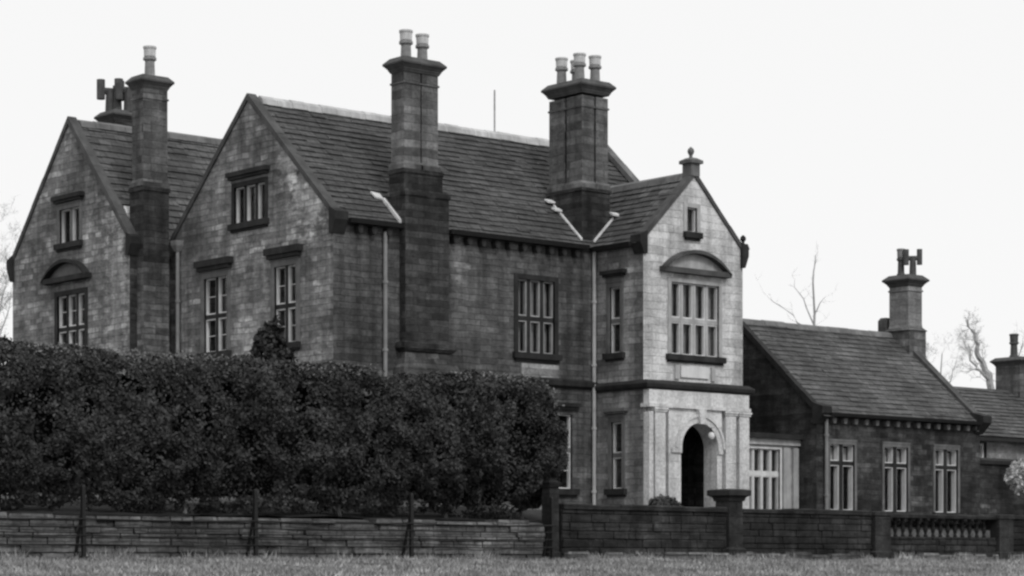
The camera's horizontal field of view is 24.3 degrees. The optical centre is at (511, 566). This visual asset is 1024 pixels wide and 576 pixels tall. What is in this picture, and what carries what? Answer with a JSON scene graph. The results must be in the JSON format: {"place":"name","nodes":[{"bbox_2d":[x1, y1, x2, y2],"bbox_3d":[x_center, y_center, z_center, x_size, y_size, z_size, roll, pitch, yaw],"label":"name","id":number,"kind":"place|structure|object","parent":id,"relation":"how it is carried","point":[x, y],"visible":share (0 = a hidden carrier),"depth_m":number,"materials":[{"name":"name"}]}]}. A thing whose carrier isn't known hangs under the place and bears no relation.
{"place":"outdoors","nodes":[
{"label":"outdoors","id":0,"kind":"place"},
{"bbox_2d":[0,545,1023,575],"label":"grass","id":1,"kind":"structure","parent":0,"point":[585,566],"depth_m":45.15,"materials":[{"name":"grey plant"}]},
{"bbox_2d":[0,495,1023,575],"bbox_3d":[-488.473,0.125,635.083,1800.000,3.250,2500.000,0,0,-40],"label":"ground","id":2,"kind":"structure","parent":0,"point":[898,533],"depth_m":47.80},
{"bbox_2d":[0,191,23,363],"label":"bare tree","id":3,"kind":"object","parent":2,"relation":"on","point":[6,283],"visible":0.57,"depth_m":104.76,"materials":[{"name":"grey plant"}]},
{"bbox_2d":[0,499,541,521],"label":"soil bed","id":4,"kind":"object","parent":2,"relation":"on","point":[529,515],"visible":0.42,"depth_m":47.49,"materials":[{"name":"grey soil"}]},
{"bbox_2d":[0,335,569,518],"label":"hedge","id":5,"kind":"object","parent":4,"relation":"on","point":[112,435],"visible":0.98,"depth_m":46.47,"materials":[{"name":"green plant"}]},
{"bbox_2d":[0,512,544,559],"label":"boundary wall","id":6,"kind":"structure","parent":2,"relation":"on","point":[55,551],"depth_m":46.17,"materials":[{"name":"stone"}]},
{"bbox_2d":[245,314,304,383],"bbox_3d":[-5.320,-3.531,52.958,1.454,4.164,1.580,0,0,-40],"label":"shrub","id":7,"kind":"object","parent":2,"relation":"on","point":[269,343],"visible":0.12,"depth_m":52.66,"materials":[{"name":"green plant"}]},
{"bbox_2d":[0,485,556,559],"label":"iron fence","id":8,"kind":"object","parent":2,"relation":"on","point":[253,528],"visible":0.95,"depth_m":45.74,"materials":[{"name":"black metal"}]},
{"bbox_2d":[6,29,754,508],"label":"manor house","id":9,"kind":"structure","parent":2,"relation":"on","point":[584,271],"depth_m":67.10,"materials":[{"name":"stone"}]},
{"bbox_2d":[40,259,91,369],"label":"window","id":10,"kind":"structure","parent":9,"relation":"in","point":[62,270],"depth_m":69.81,"materials":[{"name":"white paint"}]},
{"bbox_2d":[50,191,84,252],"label":"window","id":11,"kind":"structure","parent":9,"relation":"in","point":[72,201],"depth_m":69.71,"materials":[{"name":"white paint"}]},
{"bbox_2d":[193,256,232,357],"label":"window","id":12,"kind":"structure","parent":9,"relation":"in","point":[218,267],"depth_m":66.26,"materials":[{"name":"white paint"}]},
{"bbox_2d":[225,164,269,232],"bbox_3d":[-7.144,-10.011,64.966,0.380,1.643,1.940,0,0,-40],"label":"window","id":13,"kind":"structure","parent":9,"relation":"in","point":[244,178],"depth_m":64.96,"materials":[{"name":"white paint"}]},
{"bbox_2d":[263,243,302,350],"bbox_3d":[-6.048,-7.150,63.667,0.380,2.800,1.620,0,0,-40],"label":"window","id":14,"kind":"structure","parent":9,"relation":"in","point":[285,255],"depth_m":63.64,"materials":[{"name":"white paint"}]},
{"bbox_2d":[512,273,561,362],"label":"window","id":15,"kind":"structure","parent":9,"relation":"in","point":[527,318],"depth_m":66.63,"materials":[{"name":"grey paint"}]},
{"bbox_2d":[554,402,581,496],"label":"window","id":16,"kind":"structure","parent":9,"relation":"in","point":[570,491],"depth_m":67.35,"materials":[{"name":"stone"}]},
{"bbox_2d":[599,268,626,361],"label":"window","id":17,"kind":"structure","parent":9,"relation":"in","point":[614,278],"depth_m":67.37,"materials":[{"name":"white paint"}]},
{"bbox_2d":[601,407,628,496],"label":"window","id":18,"kind":"structure","parent":9,"relation":"in","point":[613,414],"depth_m":67.30,"materials":[{"name":"white paint"}]},
{"bbox_2d":[683,202,702,240],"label":"window","id":19,"kind":"structure","parent":9,"relation":"in","point":[688,235],"depth_m":67.60,"materials":[{"name":"white paint"}]},
{"bbox_2d":[659,250,732,365],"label":"window","id":20,"kind":"structure","parent":9,"relation":"in","point":[691,262],"depth_m":67.76,"materials":[{"name":"white paint"}]},
{"bbox_2d":[540,478,561,558],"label":"stone pier","id":21,"kind":"structure","parent":2,"relation":"on","point":[550,487],"depth_m":50.99,"materials":[{"name":"grey stone"}]},
{"bbox_2d":[648,493,681,505],"bbox_3d":[3.621,-1.245,57.023,0.921,1.019,0.886,0,0,-40],"label":"bush","id":22,"kind":"object","parent":2,"relation":"on","point":[667,500],"visible":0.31,"depth_m":56.82,"materials":[{"name":"grey plant"}]},
{"bbox_2d":[707,489,750,556],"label":"stone pier","id":23,"kind":"structure","parent":2,"relation":"on","point":[731,500],"depth_m":54.45,"materials":[{"name":"grey stone"}]},
{"bbox_2d":[559,503,1023,560],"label":"boundary wall","id":24,"kind":"structure","parent":2,"relation":"on","point":[676,532],"depth_m":55.46,"materials":[{"name":"stone"}]},
{"bbox_2d":[891,518,981,528],"bbox_3d":[10.280,-0.927,59.969,5.101,0.758,1.129,0,0,-40],"label":"balustrade","id":25,"kind":"object","parent":24,"relation":"attached to","point":[921,522],"visible":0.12,"depth_m":60.17,"materials":[{"name":"grey stone"}]},
{"bbox_2d":[756,247,836,324],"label":"bare tree","id":26,"kind":"object","parent":2,"relation":"on","point":[814,315],"visible":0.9,"depth_m":99.97,"materials":[{"name":"grey plant"}]},
{"bbox_2d":[683,248,991,514],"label":"wing","id":27,"kind":"structure","parent":2,"relation":"on","point":[886,416],"depth_m":73.50,"materials":[{"name":"grey stone"}]},
{"bbox_2d":[749,446,781,508],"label":"window","id":28,"kind":"structure","parent":27,"relation":"in","point":[759,473],"depth_m":70.84,"materials":[{"name":"white paint"}]},
{"bbox_2d":[828,439,856,509],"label":"window","id":29,"kind":"structure","parent":27,"relation":"in","point":[839,461],"depth_m":71.78,"materials":[{"name":"white paint"}]},
{"bbox_2d":[882,441,912,512],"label":"window","id":30,"kind":"structure","parent":27,"relation":"in","point":[893,463],"depth_m":73.36,"materials":[{"name":"white paint"}]},
{"bbox_2d":[932,444,962,514],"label":"window","id":31,"kind":"structure","parent":27,"relation":"in","point":[943,466],"depth_m":74.90,"materials":[{"name":"white paint"}]},
{"bbox_2d":[926,333,967,382],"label":"bare tree","id":32,"kind":"object","parent":2,"relation":"on","point":[956,361],"visible":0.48,"depth_m":134.94,"materials":[{"name":"grey plant"}]},
{"bbox_2d":[950,309,1023,388],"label":"bare tree","id":33,"kind":"object","parent":2,"relation":"on","point":[986,373],"visible":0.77,"depth_m":117.91,"materials":[{"name":"grey plant"}]},
{"bbox_2d":[953,334,1023,459],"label":"outbuilding","id":34,"kind":"structure","parent":2,"relation":"on","point":[1002,435],"depth_m":84.31,"materials":[{"name":"stone"}]},
{"bbox_2d":[980,441,986,457],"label":"window","id":35,"kind":"structure","parent":34,"relation":"in","point":[981,442],"depth_m":81.10,"materials":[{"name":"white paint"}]},
{"bbox_2d":[980,458,1023,514],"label":"garden wall","id":36,"kind":"structure","parent":2,"relation":"on","point":[997,496],"depth_m":76.90,"materials":[{"name":"stone"}]},
{"bbox_2d":[1004,458,1023,497],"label":"blossom bush","id":37,"kind":"object","parent":2,"relation":"on","point":[1015,474],"visible":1,"depth_m":65.87,"materials":[{"name":"white plant"}]},
{"bbox_2d":[0,0,1023,493],"label":"sky","id":38,"kind":"structure","parent":0,"point":[859,132],"materials":[{"name":"white"}]}
]}

